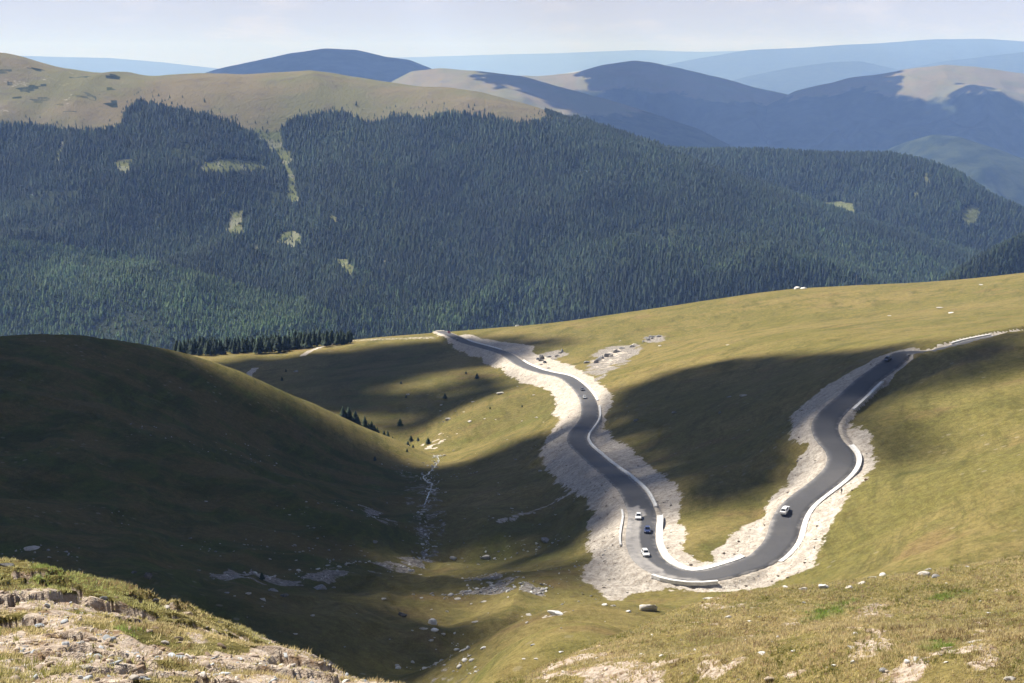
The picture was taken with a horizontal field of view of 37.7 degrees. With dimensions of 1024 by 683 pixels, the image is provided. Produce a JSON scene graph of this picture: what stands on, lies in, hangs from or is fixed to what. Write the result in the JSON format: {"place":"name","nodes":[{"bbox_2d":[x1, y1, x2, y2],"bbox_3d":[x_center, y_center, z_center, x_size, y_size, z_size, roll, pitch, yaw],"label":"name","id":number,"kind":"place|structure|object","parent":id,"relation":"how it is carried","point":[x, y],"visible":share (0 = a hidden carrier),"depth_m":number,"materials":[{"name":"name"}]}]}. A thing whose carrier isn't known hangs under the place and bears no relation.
{"place":"outdoors","nodes":[
{"label":"outdoors","id":0,"kind":"place"},
{"bbox_2d":[22,56,217,75],"bbox_3d":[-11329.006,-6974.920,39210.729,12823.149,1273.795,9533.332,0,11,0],"label":"hills","id":1,"kind":"structure","parent":0,"point":[140,67],"depth_m":38166.33,"materials":[{"name":"blue"}]},
{"bbox_2d":[206,48,430,81],"bbox_3d":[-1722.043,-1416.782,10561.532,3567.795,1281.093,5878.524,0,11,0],"label":"hills","id":2,"kind":"structure","parent":0,"point":[356,63],"depth_m":10876.85,"materials":[{"name":"blue"}]},
{"bbox_2d":[423,455,439,504],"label":"stream","id":3,"kind":"structure","parent":0,"point":[429,482],"depth_m":619.49,"materials":[{"name":"liquid"}]},
{"bbox_2d":[0,53,929,347],"bbox_3d":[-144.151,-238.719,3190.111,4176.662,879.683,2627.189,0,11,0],"label":"hills","id":4,"kind":"structure","parent":0,"point":[34,91],"depth_m":3429.54,"materials":[{"name":"green plant"}]},
{"bbox_2d":[0,207,957,345],"bbox_3d":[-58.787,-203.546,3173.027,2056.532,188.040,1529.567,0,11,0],"label":"young forest","id":5,"kind":"object","parent":4,"relation":"on","point":[137,269],"visible":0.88,"depth_m":2578.47,"materials":[{"name":"green plant"}]},
{"bbox_2d":[0,92,986,349],"bbox_3d":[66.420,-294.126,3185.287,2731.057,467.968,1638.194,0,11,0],"label":"spruce forest","id":6,"kind":"object","parent":4,"relation":"on","point":[734,236],"visible":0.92,"depth_m":3006.03,"materials":[{"name":"green plant"}]},
{"bbox_2d":[806,270,810,280],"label":"spruce tree","id":7,"kind":"object","parent":4,"relation":"on","point":[807,276],"visible":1,"depth_m":2447.63,"materials":[{"name":"green plant"}]},
{"bbox_2d":[817,276,822,285],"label":"spruce tree","id":8,"kind":"object","parent":4,"relation":"on","point":[819,281],"visible":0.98,"depth_m":2442.85,"materials":[{"name":"green plant"}]},
{"bbox_2d":[0,273,1023,682],"bbox_3d":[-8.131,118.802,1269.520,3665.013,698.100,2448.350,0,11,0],"label":"ground","id":9,"kind":"structure","parent":0,"point":[938,441],"depth_m":459.42,"materials":[{"name":"green plant"}]},
{"bbox_2d":[0,563,14,566],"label":"boulder","id":10,"kind":"object","parent":9,"relation":"on","point":[6,564],"visible":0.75,"depth_m":81.13,"materials":[{"name":"grey stone"}]},
{"bbox_2d":[24,546,39,550],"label":"boulder","id":11,"kind":"object","parent":9,"relation":"on","point":[29,548],"visible":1,"depth_m":349.88,"materials":[{"name":"grey stone"}]},
{"bbox_2d":[79,665,92,669],"bbox_3d":[-12.669,9.682,44.598,0.410,0.098,0.292,6,5,-7],"label":"boulder","id":12,"kind":"object","parent":9,"relation":"on","point":[86,668],"visible":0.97,"depth_m":44.55,"materials":[{"name":"beige stone"}]},
{"bbox_2d":[144,572,151,579],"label":"boulder","id":13,"kind":"object","parent":9,"relation":"on","point":[148,575],"visible":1,"depth_m":318.45,"materials":[{"name":"grey stone"}]},
{"bbox_2d":[177,342,183,352],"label":"spruce tree","id":14,"kind":"object","parent":9,"relation":"on","point":[180,348],"visible":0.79,"depth_m":1144.10,"materials":[{"name":"green plant"}]},
{"bbox_2d":[186,339,191,352],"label":"spruce tree","id":15,"kind":"object","parent":9,"relation":"on","point":[189,346],"visible":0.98,"depth_m":1156.60,"materials":[{"name":"green plant"}]},
{"bbox_2d":[188,343,195,354],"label":"spruce tree","id":16,"kind":"object","parent":9,"relation":"on","point":[192,350],"visible":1,"depth_m":1149.47,"materials":[{"name":"green plant"}]},
{"bbox_2d":[0,586,394,682],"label":"soil stones","id":17,"kind":"object","parent":9,"relation":"on","point":[139,666],"visible":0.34,"depth_m":52.22,"materials":[{"name":"beige stone"}]},
{"bbox_2d":[196,344,202,355],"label":"spruce tree","id":18,"kind":"object","parent":9,"relation":"on","point":[199,351],"visible":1,"depth_m":1142.60,"materials":[{"name":"green plant"}]},
{"bbox_2d":[0,557,404,682],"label":"grass","id":19,"kind":"structure","parent":9,"relation":"on","point":[117,626],"depth_m":56.97,"materials":[{"name":"green plant"}]},
{"bbox_2d":[203,341,210,354],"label":"spruce tree","id":20,"kind":"object","parent":9,"relation":"on","point":[207,350],"visible":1,"depth_m":1140.52,"materials":[{"name":"green plant"}]},
{"bbox_2d":[210,345,216,354],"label":"spruce tree","id":21,"kind":"object","parent":9,"relation":"on","point":[213,351],"visible":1,"depth_m":1141.11,"materials":[{"name":"green plant"}]},
{"bbox_2d":[216,339,221,353],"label":"spruce tree","id":22,"kind":"object","parent":9,"relation":"on","point":[219,347],"visible":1,"depth_m":1147.02,"materials":[{"name":"green plant"}]},
{"bbox_2d":[221,344,226,354],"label":"spruce tree","id":23,"kind":"object","parent":9,"relation":"on","point":[223,351],"visible":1,"depth_m":1145.76,"materials":[{"name":"green plant"}]},
{"bbox_2d":[224,336,229,350],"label":"spruce tree","id":24,"kind":"object","parent":9,"relation":"on","point":[226,344],"visible":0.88,"depth_m":1163.31,"materials":[{"name":"green plant"}]},
{"bbox_2d":[227,339,232,351],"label":"spruce tree","id":25,"kind":"object","parent":9,"relation":"on","point":[230,346],"visible":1,"depth_m":1153.92,"materials":[{"name":"green plant"}]},
{"bbox_2d":[231,343,236,352],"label":"spruce tree","id":26,"kind":"object","parent":9,"relation":"on","point":[233,349],"visible":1,"depth_m":1148.39,"materials":[{"name":"green plant"}]},
{"bbox_2d":[236,342,241,352],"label":"spruce tree","id":27,"kind":"object","parent":9,"relation":"on","point":[238,348],"visible":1,"depth_m":1150.42,"materials":[{"name":"green plant"}]},
{"bbox_2d":[240,342,246,352],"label":"spruce tree","id":28,"kind":"object","parent":9,"relation":"on","point":[243,349],"visible":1,"depth_m":1148.43,"materials":[{"name":"green plant"}]},
{"bbox_2d":[247,341,252,351],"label":"spruce tree","id":29,"kind":"object","parent":9,"relation":"on","point":[249,348],"visible":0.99,"depth_m":1154.23,"materials":[{"name":"green plant"}]},
{"bbox_2d":[252,337,262,353],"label":"spruce tree","id":30,"kind":"object","parent":9,"relation":"on","point":[257,349],"visible":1,"depth_m":1139.47,"materials":[{"name":"green plant"}]},
{"bbox_2d":[253,336,265,351],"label":"spruce tree","id":31,"kind":"object","parent":9,"relation":"on","point":[262,345],"visible":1,"depth_m":1141.89,"materials":[{"name":"green plant"}]},
{"bbox_2d":[259,572,264,580],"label":"spruce tree","id":32,"kind":"object","parent":9,"relation":"on","point":[262,577],"visible":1,"depth_m":364.95,"materials":[{"name":"green plant"}]},
{"bbox_2d":[264,336,272,351],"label":"spruce tree","id":33,"kind":"object","parent":9,"relation":"on","point":[269,347],"visible":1,"depth_m":1139.92,"materials":[{"name":"green plant"}]},
{"bbox_2d":[272,334,285,352],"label":"spruce tree","id":34,"kind":"object","parent":9,"relation":"on","point":[278,346],"visible":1,"depth_m":1138.27,"materials":[{"name":"green plant"}]},
{"bbox_2d":[282,335,288,349],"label":"spruce tree","id":35,"kind":"object","parent":9,"relation":"on","point":[284,342],"visible":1,"depth_m":1144.51,"materials":[{"name":"green plant"}]},
{"bbox_2d":[291,336,298,348],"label":"spruce tree","id":36,"kind":"object","parent":9,"relation":"on","point":[294,344],"visible":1,"depth_m":1149.95,"materials":[{"name":"green plant"}]},
{"bbox_2d":[296,335,300,347],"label":"spruce tree","id":37,"kind":"object","parent":9,"relation":"on","point":[297,343],"visible":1,"depth_m":1151.06,"materials":[{"name":"green plant"}]},
{"bbox_2d":[300,333,305,346],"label":"spruce tree","id":38,"kind":"object","parent":9,"relation":"on","point":[303,340],"visible":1,"depth_m":1151.86,"materials":[{"name":"green plant"}]},
{"bbox_2d":[303,333,312,347],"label":"spruce tree","id":39,"kind":"object","parent":9,"relation":"on","point":[306,344],"visible":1,"depth_m":1146.80,"materials":[{"name":"green plant"}]},
{"bbox_2d":[311,331,318,346],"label":"spruce tree","id":40,"kind":"object","parent":9,"relation":"on","point":[314,341],"visible":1,"depth_m":1152.06,"materials":[{"name":"green plant"}]},
{"bbox_2d":[2,406,628,667],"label":"valley stones","id":41,"kind":"object","parent":9,"relation":"on","point":[257,574],"visible":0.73,"depth_m":384.08,"materials":[{"name":"grey stone"}]},
{"bbox_2d":[317,333,320,343],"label":"spruce tree","id":42,"kind":"object","parent":9,"relation":"on","point":[318,338],"visible":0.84,"depth_m":1163.89,"materials":[{"name":"green plant"}]},
{"bbox_2d":[313,584,326,589],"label":"boulder","id":43,"kind":"object","parent":9,"relation":"on","point":[320,587],"visible":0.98,"depth_m":372.84,"materials":[{"name":"grey stone"}]},
{"bbox_2d":[321,331,330,346],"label":"spruce tree","id":44,"kind":"object","parent":9,"relation":"on","point":[326,341],"visible":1,"depth_m":1138.92,"materials":[{"name":"green plant"}]},
{"bbox_2d":[328,330,334,344],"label":"spruce tree","id":45,"kind":"object","parent":9,"relation":"on","point":[331,338],"visible":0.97,"depth_m":1147.73,"materials":[{"name":"green plant"}]},
{"bbox_2d":[334,331,340,343],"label":"spruce tree","id":46,"kind":"object","parent":9,"relation":"on","point":[337,339],"visible":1,"depth_m":1141.33,"materials":[{"name":"green plant"}]},
{"bbox_2d":[339,406,345,417],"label":"spruce tree","id":47,"kind":"object","parent":9,"relation":"on","point":[342,413],"visible":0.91,"depth_m":729.05,"materials":[{"name":"green plant"}]},
{"bbox_2d":[340,334,345,344],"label":"spruce tree","id":48,"kind":"object","parent":9,"relation":"on","point":[342,340],"visible":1,"depth_m":1140.09,"materials":[{"name":"green plant"}]},
{"bbox_2d":[345,331,350,343],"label":"spruce tree","id":49,"kind":"object","parent":9,"relation":"on","point":[348,339],"visible":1,"depth_m":1140.94,"materials":[{"name":"green plant"}]},
{"bbox_2d":[345,406,354,420],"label":"spruce tree","id":50,"kind":"object","parent":9,"relation":"on","point":[349,414],"visible":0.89,"depth_m":730.88,"materials":[{"name":"green plant"}]},
{"bbox_2d":[350,411,361,423],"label":"spruce tree","id":51,"kind":"object","parent":9,"relation":"on","point":[356,419],"visible":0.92,"depth_m":733.59,"materials":[{"name":"green plant"}]},
{"bbox_2d":[362,416,368,428],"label":"spruce tree","id":52,"kind":"object","parent":9,"relation":"on","point":[364,423],"visible":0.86,"depth_m":737.28,"materials":[{"name":"green plant"}]},
{"bbox_2d":[370,421,374,430],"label":"spruce tree","id":53,"kind":"object","parent":9,"relation":"on","point":[372,427],"visible":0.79,"depth_m":739.57,"materials":[{"name":"green plant"}]},
{"bbox_2d":[237,455,559,676],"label":"stream stones","id":54,"kind":"object","parent":9,"relation":"on","point":[459,665],"visible":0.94,"depth_m":372.12,"materials":[{"name":"grey stone"}]},
{"bbox_2d":[396,419,403,425],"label":"spruce tree","id":55,"kind":"object","parent":9,"relation":"on","point":[399,423],"visible":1,"depth_m":828.24,"materials":[{"name":"green plant"}]},
{"bbox_2d":[398,612,406,616],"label":"boulder","id":56,"kind":"object","parent":9,"relation":"on","point":[401,614],"visible":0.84,"depth_m":343.76,"materials":[{"name":"grey stone"}]},
{"bbox_2d":[428,618,436,624],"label":"boulder","id":57,"kind":"object","parent":9,"relation":"on","point":[432,621],"visible":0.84,"depth_m":341.54,"materials":[{"name":"grey stone"}]},
{"bbox_2d":[466,339,501,349],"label":"concrete gutter","id":58,"kind":"object","parent":9,"relation":"on","point":[483,344],"visible":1,"depth_m":1046.46,"materials":[{"name":"grey concrete"}]},
{"bbox_2d":[480,555,489,558],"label":"boulder","id":59,"kind":"object","parent":9,"relation":"on","point":[486,557],"visible":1,"depth_m":448.81,"materials":[{"name":"grey stone"}]},
{"bbox_2d":[541,537,548,542],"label":"boulder","id":60,"kind":"object","parent":9,"relation":"on","point":[544,539],"visible":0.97,"depth_m":447.49,"materials":[{"name":"grey stone"}]},
{"bbox_2d":[547,610,562,614],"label":"boulder","id":61,"kind":"object","parent":9,"relation":"on","point":[552,612],"visible":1,"depth_m":256.11,"materials":[{"name":"grey stone"}]},
{"bbox_2d":[523,360,598,400],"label":"concrete gutter","id":62,"kind":"object","parent":9,"relation":"on","point":[586,385],"visible":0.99,"depth_m":823.57,"materials":[{"name":"grey concrete"}]},
{"bbox_2d":[619,509,623,545],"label":"retaining wall","id":63,"kind":"structure","parent":9,"relation":"on","point":[621,525],"depth_m":412.89,"materials":[{"name":"concrete"}]},
{"bbox_2d":[587,405,656,506],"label":"concrete gutter","id":64,"kind":"object","parent":9,"relation":"on","point":[641,484],"visible":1,"depth_m":521.91,"materials":[{"name":"grey concrete"}]},
{"bbox_2d":[639,604,657,610],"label":"boulder","id":65,"kind":"object","parent":9,"relation":"on","point":[644,607],"visible":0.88,"depth_m":262.20,"materials":[{"name":"grey stone"}]},
{"bbox_2d":[651,574,717,585],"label":"retaining wall","id":66,"kind":"structure","parent":9,"relation":"on","point":[684,582],"depth_m":362.34,"materials":[{"name":"concrete"}]},
{"bbox_2d":[656,514,744,570],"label":"concrete gutter","id":67,"kind":"object","parent":9,"relation":"on","point":[666,556],"visible":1,"depth_m":379.13,"materials":[{"name":"white concrete"}]},
{"bbox_2d":[430,333,993,596],"bbox_3d":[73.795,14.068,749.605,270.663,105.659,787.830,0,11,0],"label":"gravel stones","id":68,"kind":"object","parent":9,"relation":"on","point":[677,495],"visible":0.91,"depth_m":428.07,"materials":[{"name":"beige gravel"}]},
{"bbox_2d":[489,554,1023,682],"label":"grass","id":69,"kind":"structure","parent":9,"relation":"on","point":[741,643],"depth_m":110.36,"materials":[{"name":"green plant"}]},
{"bbox_2d":[544,583,989,682],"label":"turf stones","id":70,"kind":"object","parent":9,"relation":"on","point":[886,671],"visible":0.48,"depth_m":95.28,"materials":[{"name":"beige stone"}]},
{"bbox_2d":[764,676,773,681],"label":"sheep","id":71,"kind":"object","parent":9,"relation":"on","point":[768,677],"visible":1,"depth_m":84.57},
{"bbox_2d":[778,444,861,562],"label":"concrete gutter","id":72,"kind":"object","parent":9,"relation":"on","point":[857,452],"visible":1,"depth_m":400.47,"materials":[{"name":"grey concrete"}]},
{"bbox_2d":[819,584,828,588],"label":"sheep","id":73,"kind":"object","parent":9,"relation":"on","point":[823,585],"visible":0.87,"depth_m":137.05},
{"bbox_2d":[852,381,883,409],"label":"concrete gutter","id":74,"kind":"object","parent":9,"relation":"on","point":[867,396],"visible":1,"depth_m":488.92,"materials":[{"name":"grey concrete"}]},
{"bbox_2d":[879,667,886,672],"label":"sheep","id":75,"kind":"object","parent":9,"relation":"on","point":[882,669],"visible":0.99,"depth_m":79.17},
{"bbox_2d":[918,571,929,576],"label":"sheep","id":76,"kind":"object","parent":9,"relation":"on","point":[926,573],"visible":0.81,"depth_m":142.48},
{"bbox_2d":[950,334,990,343],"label":"retaining wall","id":77,"kind":"structure","parent":9,"relation":"on","point":[966,339],"depth_m":545.20,"materials":[{"name":"concrete"}]},
{"bbox_2d":[1003,676,1015,681],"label":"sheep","id":78,"kind":"object","parent":9,"relation":"on","point":[1010,678],"visible":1,"depth_m":72.92},
{"bbox_2d":[0,0,1023,73],"label":"sky","id":79,"kind":"structure","parent":0,"point":[218,34],"materials":[{"name":"white"}]},
{"bbox_2d":[392,68,732,148],"bbox_3d":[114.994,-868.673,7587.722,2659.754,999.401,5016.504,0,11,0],"label":"hills","id":80,"kind":"structure","parent":0,"point":[543,95],"depth_m":7690.86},
{"bbox_2d":[392,47,805,75],"bbox_3d":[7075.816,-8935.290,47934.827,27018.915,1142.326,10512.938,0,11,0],"label":"hills","id":81,"kind":"structure","parent":0,"point":[536,64],"depth_m":46422.23,"materials":[{"name":"blue"}]},
{"bbox_2d":[516,61,787,148],"bbox_3d":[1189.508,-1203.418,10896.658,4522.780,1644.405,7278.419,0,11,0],"label":"hills","id":82,"kind":"structure","parent":0,"point":[731,113],"depth_m":11209.65,"materials":[{"name":"blue"}]},
{"bbox_2d":[435,331,995,580],"bbox_3d":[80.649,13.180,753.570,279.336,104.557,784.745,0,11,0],"label":"road","id":83,"kind":"structure","parent":0,"point":[778,543],"depth_m":429.13,"materials":[{"name":"grey asphalt"}]},
{"bbox_2d":[635,512,641,519],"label":"car","id":84,"kind":"object","parent":83,"relation":"on","point":[638,515],"visible":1,"depth_m":421.38,"materials":[{"name":"white paint"}]},
{"bbox_2d":[641,548,649,556],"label":"car","id":85,"kind":"object","parent":83,"relation":"on","point":[644,551],"visible":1,"depth_m":386.02,"materials":[{"name":"white paint"}]},
{"bbox_2d":[644,525,650,532],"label":"car","id":86,"kind":"object","parent":83,"relation":"on","point":[647,528],"visible":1,"depth_m":407.95,"materials":[{"name":"blue paint"}]},
{"bbox_2d":[780,506,789,514],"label":"car","id":87,"kind":"object","parent":83,"relation":"on","point":[784,510],"visible":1,"depth_m":395.44,"materials":[{"name":"white paint"}]},
{"bbox_2d":[884,356,891,361],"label":"car","id":88,"kind":"object","parent":83,"relation":"on","point":[887,358],"visible":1,"depth_m":530.03,"materials":[{"name":"blue paint"}]},
{"bbox_2d":[666,39,1023,80],"bbox_3d":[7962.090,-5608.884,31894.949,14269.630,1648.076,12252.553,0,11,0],"label":"hills","id":89,"kind":"structure","parent":0,"point":[894,55],"depth_m":30921.85,"materials":[{"name":"blue"}]},
{"bbox_2d":[695,152,1022,245],"bbox_3d":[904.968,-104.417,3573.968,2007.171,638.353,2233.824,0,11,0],"label":"hills","id":90,"kind":"structure","parent":0,"point":[971,212],"depth_m":3598.22,"materials":[{"name":"green plant"}]},
{"bbox_2d":[667,145,1023,251],"bbox_3d":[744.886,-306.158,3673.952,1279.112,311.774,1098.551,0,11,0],"label":"spruce forest","id":91,"kind":"object","parent":90,"relation":"on","point":[879,182],"visible":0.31,"depth_m":3670.14,"materials":[{"name":"green plant"}]},
{"bbox_2d":[733,52,1023,94],"bbox_3d":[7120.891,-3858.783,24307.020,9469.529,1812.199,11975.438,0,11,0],"label":"hills","id":92,"kind":"structure","parent":0,"point":[788,81],"depth_m":23839.26,"materials":[{"name":"blue"}]},
{"bbox_2d":[763,65,1023,158],"bbox_3d":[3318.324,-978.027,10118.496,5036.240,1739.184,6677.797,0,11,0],"label":"hills","id":93,"kind":"structure","parent":0,"point":[889,110],"depth_m":10351.84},
{"bbox_2d":[885,135,1023,206],"bbox_3d":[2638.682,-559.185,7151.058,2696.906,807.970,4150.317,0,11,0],"label":"hills","id":94,"kind":"structure","parent":0,"point":[997,171],"depth_m":7018.45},
{"bbox_2d":[961,245,1023,278],"bbox_3d":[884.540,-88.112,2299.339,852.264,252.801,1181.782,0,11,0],"label":"hills","id":95,"kind":"structure","parent":0,"point":[981,272],"depth_m":2151.54,"materials":[{"name":"green plant"}]},
{"bbox_2d":[937,232,1023,280],"bbox_3d":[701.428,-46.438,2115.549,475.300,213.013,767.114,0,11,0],"label":"spruce forest","id":96,"kind":"object","parent":95,"relation":"on","point":[991,261],"visible":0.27,"depth_m":2145.01,"materials":[{"name":"green plant"}]}
]}

